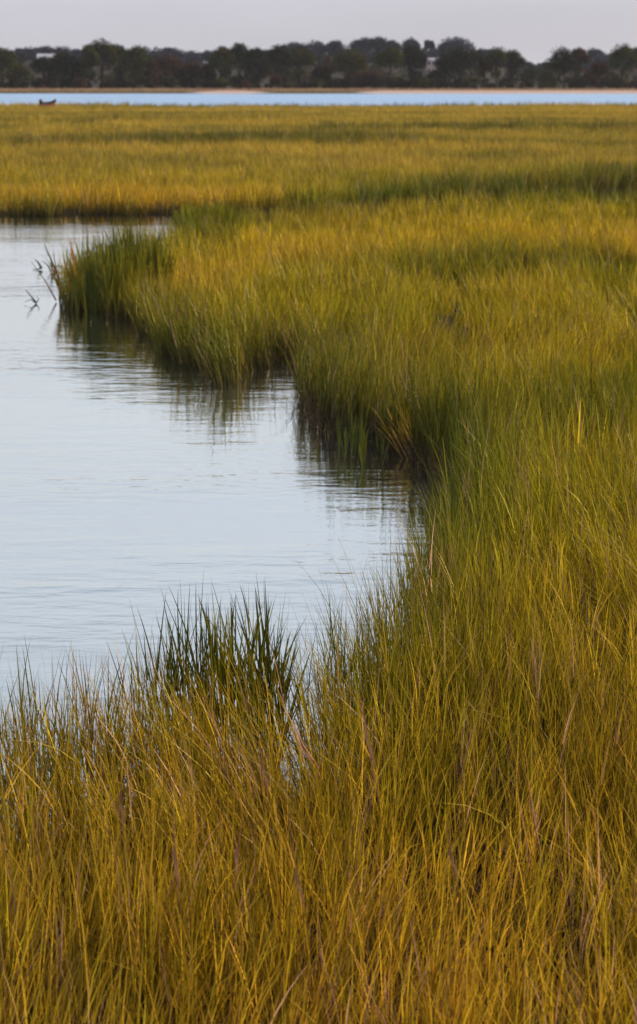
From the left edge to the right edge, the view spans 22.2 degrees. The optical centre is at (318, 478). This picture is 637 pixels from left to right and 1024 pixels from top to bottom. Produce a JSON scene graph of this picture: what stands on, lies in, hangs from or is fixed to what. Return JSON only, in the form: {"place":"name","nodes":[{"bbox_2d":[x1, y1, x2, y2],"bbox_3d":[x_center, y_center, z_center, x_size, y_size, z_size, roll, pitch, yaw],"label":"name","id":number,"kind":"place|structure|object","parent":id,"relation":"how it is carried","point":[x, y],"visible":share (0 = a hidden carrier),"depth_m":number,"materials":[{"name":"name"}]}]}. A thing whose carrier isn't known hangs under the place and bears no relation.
{"place":"outdoors","nodes":[
{"label":"outdoors","id":0,"kind":"place"},
{"bbox_2d":[189,91,269,93],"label":"sand beach","id":1,"kind":"structure","parent":0,"point":[227,92],"depth_m":428.83,"materials":[{"name":"beige sand"}]},
{"bbox_2d":[0,93,636,840],"bbox_3d":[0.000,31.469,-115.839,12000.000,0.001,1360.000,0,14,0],"label":"water","id":2,"kind":"structure","parent":0,"point":[138,473],"depth_m":12.19,"materials":[{"name":"liquid"}]},
{"bbox_2d":[25,289,38,303],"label":"broken reed","id":3,"kind":"object","parent":2,"relation":"on","point":[34,301],"visible":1,"depth_m":22.54,"materials":[{"name":"brown plant"}]},
{"bbox_2d":[32,263,56,300],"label":"broken reed","id":4,"kind":"object","parent":2,"relation":"on","point":[47,285],"visible":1,"depth_m":22.71,"materials":[{"name":"brown plant"}]},
{"bbox_2d":[39,99,55,106],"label":"dinghy","id":5,"kind":"object","parent":2,"relation":"on","point":[50,103],"visible":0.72,"depth_m":173.08,"materials":[{"name":"orange paint"}]},
{"bbox_2d":[44,244,54,269],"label":"broken reed","id":6,"kind":"object","parent":2,"relation":"in","point":[50,257],"visible":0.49,"depth_m":26.40,"materials":[{"name":"brown plant"}]},
{"bbox_2d":[225,331,248,377],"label":"reed tuft","id":7,"kind":"object","parent":2,"relation":"on","point":[243,359],"visible":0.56,"depth_m":16.85,"materials":[{"name":"green plant"}]},
{"bbox_2d":[336,408,370,460],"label":"reed tuft","id":8,"kind":"object","parent":2,"relation":"on","point":[345,437],"visible":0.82,"depth_m":13.22,"materials":[{"name":"green plant"}]},
{"bbox_2d":[354,422,389,466],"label":"reed tuft","id":9,"kind":"object","parent":2,"relation":"on","point":[362,449],"visible":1,"depth_m":13.00,"materials":[{"name":"green plant"}]},
{"bbox_2d":[369,402,421,458],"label":"reed tuft","id":10,"kind":"object","parent":2,"relation":"in","point":[399,429],"visible":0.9,"depth_m":13.26,"materials":[{"name":"green plant"}]},
{"bbox_2d":[0,99,636,169],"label":"marsh grass","id":11,"kind":"structure","parent":0,"point":[226,134],"depth_m":79.22,"materials":[{"name":"yellow plant"}]},
{"bbox_2d":[0,61,636,1023],"bbox_3d":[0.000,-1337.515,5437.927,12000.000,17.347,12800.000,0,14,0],"label":"ground","id":12,"kind":"structure","parent":0,"point":[396,73],"depth_m":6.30,"materials":[{"name":"yellow plant"}]},
{"bbox_2d":[0,47,18,88],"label":"tree","id":13,"kind":"object","parent":12,"relation":"on","point":[5,56],"visible":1,"depth_m":484.03,"materials":[{"name":"green plant"}]},
{"bbox_2d":[6,63,35,87],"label":"tree","id":14,"kind":"object","parent":12,"relation":"on","point":[20,71],"visible":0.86,"depth_m":489.69,"materials":[{"name":"green plant"}]},
{"bbox_2d":[15,47,35,60],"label":"tree","id":15,"kind":"object","parent":12,"relation":"on","point":[24,49],"visible":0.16,"depth_m":763.28,"materials":[{"name":"green plant"}]},
{"bbox_2d":[0,643,79,822],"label":"grass clump","id":16,"kind":"object","parent":12,"relation":"on","point":[21,699],"visible":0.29,"depth_m":6.69,"materials":[{"name":"green plant"}]},
{"bbox_2d":[27,56,59,87],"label":"tree","id":17,"kind":"object","parent":12,"relation":"on","point":[40,65],"visible":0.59,"depth_m":494.64,"materials":[{"name":"green plant"}]},
{"bbox_2d":[37,53,56,59],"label":"house","id":18,"kind":"structure","parent":12,"relation":"on","point":[46,55],"depth_m":677.86,"materials":[{"name":"white paint"}]},
{"bbox_2d":[40,46,56,52],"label":"tree","id":19,"kind":"object","parent":12,"relation":"on","point":[47,48],"visible":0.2,"depth_m":762.28,"materials":[{"name":"green plant"}]},
{"bbox_2d":[43,51,79,88],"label":"tree","id":20,"kind":"object","parent":12,"relation":"on","point":[65,63],"visible":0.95,"depth_m":486.64,"materials":[{"name":"green plant"}]},
{"bbox_2d":[46,233,89,303],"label":"reed clump","id":21,"kind":"object","parent":12,"relation":"on","point":[55,270],"visible":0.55,"depth_m":22.43,"materials":[{"name":"green plant"}]},
{"bbox_2d":[61,48,80,61],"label":"tree","id":22,"kind":"object","parent":12,"relation":"on","point":[75,51],"visible":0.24,"depth_m":762.58,"materials":[{"name":"green plant"}]},
{"bbox_2d":[71,77,87,88],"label":"shrub","id":23,"kind":"object","parent":12,"relation":"on","point":[81,83],"visible":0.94,"depth_m":478.35,"materials":[{"name":"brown plant"}]},
{"bbox_2d":[77,44,100,88],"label":"tree","id":24,"kind":"object","parent":12,"relation":"on","point":[92,59],"visible":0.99,"depth_m":483.49,"materials":[{"name":"green plant"}]},
{"bbox_2d":[28,651,151,802],"bbox_3d":[-0.959,1.066,6.841,0.550,0.713,0.352,0,14,0],"label":"grass clump","id":25,"kind":"object","parent":12,"relation":"on","point":[94,711],"visible":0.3,"depth_m":6.83,"materials":[{"name":"green plant"}]},
{"bbox_2d":[64,230,129,314],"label":"reed clump","id":26,"kind":"object","parent":12,"relation":"on","point":[85,293],"visible":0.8,"depth_m":21.48,"materials":[{"name":"green plant"}]},
{"bbox_2d":[83,37,120,88],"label":"tree","id":27,"kind":"object","parent":12,"relation":"on","point":[107,53],"visible":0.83,"depth_m":489.44,"materials":[{"name":"green plant"}]},
{"bbox_2d":[80,230,148,313],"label":"reed clump","id":28,"kind":"object","parent":12,"relation":"on","point":[131,266],"visible":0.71,"depth_m":21.42,"materials":[{"name":"green plant"}]},
{"bbox_2d":[111,43,129,81],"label":"tree","id":29,"kind":"object","parent":12,"relation":"on","point":[118,70],"visible":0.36,"depth_m":495.50,"materials":[{"name":"green plant"}]},
{"bbox_2d":[119,761,124,887],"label":"dead stalk","id":30,"kind":"object","parent":12,"relation":"on","point":[121,810],"visible":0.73,"depth_m":5.50,"materials":[{"name":"brown plant"}]},
{"bbox_2d":[119,77,135,88],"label":"shrub","id":31,"kind":"object","parent":12,"relation":"on","point":[130,79],"visible":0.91,"depth_m":477.92,"materials":[{"name":"green plant"}]},
{"bbox_2d":[118,44,150,85],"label":"tree","id":32,"kind":"object","parent":12,"relation":"on","point":[135,56],"visible":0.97,"depth_m":486.27,"materials":[{"name":"green plant"}]},
{"bbox_2d":[92,217,181,288],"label":"reed clump","id":33,"kind":"object","parent":12,"relation":"on","point":[158,260],"visible":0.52,"depth_m":21.88,"materials":[{"name":"green plant"}]},
{"bbox_2d":[138,57,160,88],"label":"tree","id":34,"kind":"object","parent":12,"relation":"on","point":[150,66],"visible":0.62,"depth_m":492.51,"materials":[{"name":"green plant"}]},
{"bbox_2d":[99,596,211,773],"bbox_3d":[-0.717,0.898,7.084,0.512,0.924,0.307,0,14,0],"label":"grass clump","id":35,"kind":"object","parent":12,"relation":"on","point":[169,667],"visible":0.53,"depth_m":7.05,"materials":[{"name":"green plant"}]},
{"bbox_2d":[162,75,177,88],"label":"shrub","id":36,"kind":"object","parent":12,"relation":"on","point":[169,81],"visible":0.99,"depth_m":478.15,"materials":[{"name":"green plant"}]},
{"bbox_2d":[150,53,190,86],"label":"tree","id":37,"kind":"object","parent":12,"relation":"on","point":[170,65],"visible":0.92,"depth_m":483.34,"materials":[{"name":"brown plant"}]},
{"bbox_2d":[161,47,181,57],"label":"tree","id":38,"kind":"object","parent":12,"relation":"on","point":[174,50],"visible":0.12,"depth_m":761.44,"materials":[{"name":"green plant"}]},
{"bbox_2d":[173,816,181,964],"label":"dead stalk","id":39,"kind":"object","parent":12,"relation":"on","point":[175,866],"visible":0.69,"depth_m":5.05,"materials":[{"name":"brown plant"}]},
{"bbox_2d":[144,584,224,776],"bbox_3d":[-0.552,0.889,7.073,0.366,0.947,0.229,6,15,24],"label":"grass clump","id":40,"kind":"object","parent":12,"relation":"on","point":[185,668],"visible":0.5,"depth_m":7.03,"materials":[{"name":"green plant"}]},
{"bbox_2d":[179,60,206,88],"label":"tree","id":41,"kind":"object","parent":12,"relation":"on","point":[195,70],"visible":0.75,"depth_m":489.51,"materials":[{"name":"green plant"}]},
{"bbox_2d":[156,574,250,774],"bbox_3d":[-0.510,0.885,7.136,0.288,0.924,0.360,-12,18,-40],"label":"grass clump","id":42,"kind":"object","parent":12,"relation":"on","point":[204,674],"visible":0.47,"depth_m":7.09,"materials":[{"name":"green plant"}]},
{"bbox_2d":[200,63,217,85],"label":"tree","id":43,"kind":"object","parent":12,"relation":"on","point":[209,73],"visible":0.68,"depth_m":495.46,"materials":[{"name":"green plant"}]},
{"bbox_2d":[172,197,256,232],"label":"bushy clump","id":44,"kind":"object","parent":12,"relation":"on","point":[222,212],"visible":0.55,"depth_m":31.94,"materials":[{"name":"green plant"}]},
{"bbox_2d":[212,77,229,87],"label":"shrub","id":45,"kind":"object","parent":12,"relation":"on","point":[221,80],"visible":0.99,"depth_m":478.00,"materials":[{"name":"green plant"}]},
{"bbox_2d":[207,45,236,88],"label":"tree","id":46,"kind":"object","parent":12,"relation":"on","point":[219,57],"visible":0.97,"depth_m":486.26,"materials":[{"name":"green plant"}]},
{"bbox_2d":[162,583,306,772],"bbox_3d":[-0.376,0.877,7.097,0.656,0.958,0.471,0,14,0],"label":"grass clump","id":47,"kind":"object","parent":12,"relation":"on","point":[257,636],"visible":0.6,"depth_m":7.06,"materials":[{"name":"green plant"}]},
{"bbox_2d":[229,818,242,912],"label":"dead stalk","id":48,"kind":"object","parent":12,"relation":"on","point":[236,855],"visible":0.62,"depth_m":5.08,"materials":[{"name":"brown plant"}]},
{"bbox_2d":[229,42,248,87],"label":"tree","id":49,"kind":"object","parent":12,"relation":"on","point":[238,49],"visible":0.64,"depth_m":491.33,"materials":[{"name":"green plant"}]},
{"bbox_2d":[195,576,314,773],"bbox_3d":[-0.215,0.855,7.166,0.575,0.969,0.404,-7,15,-26],"label":"grass clump","id":50,"kind":"object","parent":12,"relation":"on","point":[269,673],"visible":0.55,"depth_m":7.10,"materials":[{"name":"green plant"}]},
{"bbox_2d":[242,46,272,83],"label":"tree","id":51,"kind":"object","parent":12,"relation":"on","point":[254,57],"visible":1,"depth_m":483.75,"materials":[{"name":"green plant"}]},
{"bbox_2d":[257,729,275,850],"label":"dead stalk","id":52,"kind":"object","parent":12,"relation":"on","point":[263,772],"visible":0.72,"depth_m":5.76,"materials":[{"name":"brown plant"}]},
{"bbox_2d":[270,74,282,88],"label":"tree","id":53,"kind":"object","parent":12,"relation":"on","point":[277,79],"visible":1,"depth_m":477.96,"materials":[{"name":"green plant"}]},
{"bbox_2d":[264,44,294,88],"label":"tree","id":54,"kind":"object","parent":12,"relation":"on","point":[278,55],"visible":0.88,"depth_m":489.21,"materials":[{"name":"green plant"}]},
{"bbox_2d":[283,41,307,52],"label":"tree","id":55,"kind":"object","parent":12,"relation":"on","point":[291,45],"visible":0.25,"depth_m":759.97,"materials":[{"name":"green plant"}]},
{"bbox_2d":[284,45,316,88],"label":"tree","id":56,"kind":"object","parent":12,"relation":"on","point":[300,56],"visible":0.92,"depth_m":494.65,"materials":[{"name":"green plant"}]},
{"bbox_2d":[291,841,313,966],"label":"dead stalk","id":57,"kind":"object","parent":12,"relation":"on","point":[297,882],"visible":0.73,"depth_m":4.94,"materials":[{"name":"brown plant"}]},
{"bbox_2d":[292,721,322,790],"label":"dead stalk","id":58,"kind":"object","parent":12,"relation":"on","point":[307,753],"visible":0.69,"depth_m":5.94,"materials":[{"name":"brown plant"}]},
{"bbox_2d":[304,40,326,60],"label":"tree","id":59,"kind":"object","parent":12,"relation":"on","point":[318,46],"visible":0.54,"depth_m":761.09,"materials":[{"name":"green plant"}]},
{"bbox_2d":[1,45,631,73],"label":"woodland","id":60,"kind":"object","parent":12,"relation":"on","point":[20,55],"visible":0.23,"depth_m":714.20,"materials":[{"name":"green plant"}]},
{"bbox_2d":[0,75,636,89],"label":"undergrowth","id":61,"kind":"object","parent":12,"relation":"on","point":[577,83],"visible":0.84,"depth_m":481.40,"materials":[{"name":"green plant"}]},
{"bbox_2d":[0,87,636,93],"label":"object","id":62,"kind":"structure","parent":12,"relation":"on","point":[174,91],"depth_m":447.20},
{"bbox_2d":[1,64,635,87],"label":"scrub","id":63,"kind":"object","parent":12,"relation":"on","point":[376,68],"visible":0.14,"depth_m":635.42,"materials":[{"name":"green plant"}]},
{"bbox_2d":[307,64,336,88],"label":"tree","id":64,"kind":"object","parent":12,"relation":"on","point":[322,72],"visible":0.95,"depth_m":486.95,"materials":[{"name":"green plant"}]},
{"bbox_2d":[323,56,336,76],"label":"shrub","id":65,"kind":"object","parent":12,"relation":"on","point":[328,61],"visible":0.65,"depth_m":517.41,"materials":[{"name":"green plant"}]},
{"bbox_2d":[324,39,350,57],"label":"tree","id":66,"kind":"object","parent":12,"relation":"on","point":[333,47],"visible":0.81,"depth_m":760.72,"materials":[{"name":"green plant"}]},
{"bbox_2d":[330,48,369,87],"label":"tree","id":67,"kind":"object","parent":12,"relation":"on","point":[343,62],"visible":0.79,"depth_m":491.70,"materials":[{"name":"green plant"}]},
{"bbox_2d":[300,595,407,719],"bbox_3d":[0.163,0.873,7.660,0.540,0.698,0.396,0,14,0],"label":"grass clump","id":68,"kind":"object","parent":12,"relation":"on","point":[344,647],"visible":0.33,"depth_m":7.66,"materials":[{"name":"green plant"}]},
{"bbox_2d":[346,37,376,63],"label":"tree","id":69,"kind":"object","parent":12,"relation":"on","point":[364,45],"visible":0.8,"depth_m":760.38,"materials":[{"name":"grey plant"}]},
{"bbox_2d":[349,70,373,88],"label":"shrub","id":70,"kind":"object","parent":12,"relation":"on","point":[359,75],"visible":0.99,"depth_m":477.63,"materials":[{"name":"green plant"}]},
{"bbox_2d":[358,689,385,829],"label":"dead stalk","id":71,"kind":"object","parent":12,"relation":"on","point":[369,748],"visible":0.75,"depth_m":6.03,"materials":[{"name":"brown plant"}]},
{"bbox_2d":[366,69,383,85],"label":"shrub","id":72,"kind":"object","parent":12,"relation":"on","point":[374,72],"visible":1,"depth_m":477.34,"materials":[{"name":"green plant"}]},
{"bbox_2d":[369,36,388,56],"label":"tree","id":73,"kind":"object","parent":12,"relation":"on","point":[380,43],"visible":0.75,"depth_m":760.80,"materials":[{"name":"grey plant"}]},
{"bbox_2d":[373,47,405,88],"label":"tree","id":74,"kind":"object","parent":12,"relation":"on","point":[391,55],"visible":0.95,"depth_m":483.14,"materials":[{"name":"green plant"}]},
{"bbox_2d":[383,39,401,63],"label":"tree","id":75,"kind":"object","parent":12,"relation":"on","point":[393,43],"visible":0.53,"depth_m":761.65,"materials":[{"name":"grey plant"}]},
{"bbox_2d":[401,37,420,52],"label":"tree","id":76,"kind":"object","parent":12,"relation":"on","point":[412,42],"visible":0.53,"depth_m":761.32,"materials":[{"name":"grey plant"}]},
{"bbox_2d":[399,44,429,80],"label":"tree","id":77,"kind":"object","parent":12,"relation":"on","point":[413,54],"visible":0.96,"depth_m":488.59,"materials":[{"name":"green plant"}]},
{"bbox_2d":[391,535,443,653],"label":"grass clump","id":78,"kind":"object","parent":12,"relation":"on","point":[408,575],"visible":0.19,"depth_m":8.50,"materials":[{"name":"green plant"}]},
{"bbox_2d":[418,78,436,88],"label":"shrub","id":79,"kind":"object","parent":12,"relation":"on","point":[432,82],"visible":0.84,"depth_m":478.35,"materials":[{"name":"green plant"}]},
{"bbox_2d":[423,39,435,51],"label":"tree","id":80,"kind":"object","parent":12,"relation":"on","point":[430,44],"visible":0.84,"depth_m":762.08,"materials":[{"name":"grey plant"}]},
{"bbox_2d":[426,57,437,70],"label":"house","id":81,"kind":"structure","parent":12,"relation":"on","point":[430,65],"depth_m":675.16,"materials":[{"name":"paint"}]},
{"bbox_2d":[426,70,451,83],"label":"tree","id":82,"kind":"object","parent":12,"relation":"on","point":[430,75],"visible":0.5,"depth_m":496.13,"materials":[{"name":"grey plant"}]},
{"bbox_2d":[435,43,450,53],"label":"tree","id":83,"kind":"object","parent":12,"relation":"on","point":[439,48],"visible":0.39,"depth_m":762.28,"materials":[{"name":"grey plant"}]},
{"bbox_2d":[404,495,482,600],"bbox_3d":[0.704,0.441,9.231,0.512,0.790,0.409,6,15,22],"label":"grass clump","id":84,"kind":"object","parent":12,"relation":"on","point":[436,538],"visible":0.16,"depth_m":9.22,"materials":[{"name":"green plant"}]},
{"bbox_2d":[445,822,465,934],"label":"dead stalk","id":85,"kind":"object","parent":12,"relation":"on","point":[453,865],"visible":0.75,"depth_m":5.14,"materials":[{"name":"brown plant"}]},
{"bbox_2d":[437,36,475,53],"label":"tree","id":86,"kind":"object","parent":12,"relation":"on","point":[454,42],"visible":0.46,"depth_m":760.69,"materials":[{"name":"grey plant"}]},
{"bbox_2d":[432,46,484,88],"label":"tree","id":87,"kind":"object","parent":12,"relation":"on","point":[444,63],"visible":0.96,"depth_m":485.34,"materials":[{"name":"green plant"}]},
{"bbox_2d":[461,77,479,88],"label":"shrub","id":88,"kind":"object","parent":12,"relation":"on","point":[475,80],"visible":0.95,"depth_m":478.09,"materials":[{"name":"green plant"}]},
{"bbox_2d":[469,48,490,63],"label":"tree","id":89,"kind":"object","parent":12,"relation":"on","point":[485,51],"visible":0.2,"depth_m":762.70,"materials":[{"name":"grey plant"}]},
{"bbox_2d":[477,57,492,86],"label":"tree","id":90,"kind":"object","parent":12,"relation":"on","point":[482,70],"visible":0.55,"depth_m":492.99,"materials":[{"name":"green plant"}]},
{"bbox_2d":[483,46,506,88],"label":"tree","id":91,"kind":"object","parent":12,"relation":"on","point":[494,56],"visible":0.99,"depth_m":483.33,"materials":[{"name":"green plant"}]},
{"bbox_2d":[500,49,525,84],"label":"tree","id":92,"kind":"object","parent":12,"relation":"on","point":[514,58],"visible":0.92,"depth_m":489.38,"materials":[{"name":"green plant"}]},
{"bbox_2d":[519,64,541,87],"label":"shrub","id":93,"kind":"object","parent":12,"relation":"on","point":[530,73],"visible":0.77,"depth_m":518.24,"materials":[{"name":"green plant"}]},
{"bbox_2d":[527,777,543,872],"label":"dead stalk","id":94,"kind":"object","parent":12,"relation":"on","point":[533,814],"visible":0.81,"depth_m":5.52,"materials":[{"name":"brown plant"}]},
{"bbox_2d":[536,69,556,88],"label":"shrub","id":95,"kind":"object","parent":12,"relation":"on","point":[548,75],"visible":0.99,"depth_m":477.61,"materials":[{"name":"green plant"}]},
{"bbox_2d":[544,45,578,88],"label":"tree","id":96,"kind":"object","parent":12,"relation":"on","point":[564,64],"visible":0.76,"depth_m":494.52,"materials":[{"name":"green plant"}]},
{"bbox_2d":[570,46,590,88],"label":"tree","id":97,"kind":"object","parent":12,"relation":"on","point":[580,55],"visible":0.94,"depth_m":485.83,"materials":[{"name":"green plant"}]},
{"bbox_2d":[583,73,600,87],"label":"shrub","id":98,"kind":"object","parent":12,"relation":"on","point":[590,79],"visible":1,"depth_m":477.94,"materials":[{"name":"brown plant"}]},
{"bbox_2d":[587,47,606,64],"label":"tree","id":99,"kind":"object","parent":12,"relation":"on","point":[592,52],"visible":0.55,"depth_m":761.90,"materials":[{"name":"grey plant"}]},
{"bbox_2d":[583,60,614,88],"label":"tree","id":100,"kind":"object","parent":12,"relation":"on","point":[599,68],"visible":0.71,"depth_m":492.16,"materials":[{"name":"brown plant"}]},
{"bbox_2d":[612,707,620,768],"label":"dead stalk","id":101,"kind":"object","parent":12,"relation":"on","point":[616,735],"visible":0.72,"depth_m":6.13,"materials":[{"name":"brown plant"}]},
{"bbox_2d":[607,43,636,88],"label":"tree","id":102,"kind":"object","parent":12,"relation":"on","point":[626,53],"visible":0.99,"depth_m":483.13,"materials":[{"name":"green plant"}]},
{"bbox_2d":[629,46,636,80],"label":"tree","id":103,"kind":"object","parent":12,"relation":"on","point":[635,77],"visible":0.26,"depth_m":490.98,"materials":[{"name":"green plant"}]},
{"bbox_2d":[0,0,636,64],"label":"sky","id":104,"kind":"structure","parent":0,"point":[532,28],"materials":[{"name":"grey"}]},
{"bbox_2d":[356,91,636,93],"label":"sand beach","id":105,"kind":"structure","parent":0,"point":[504,92],"depth_m":428.53,"materials":[{"name":"beige sand"}]}
]}

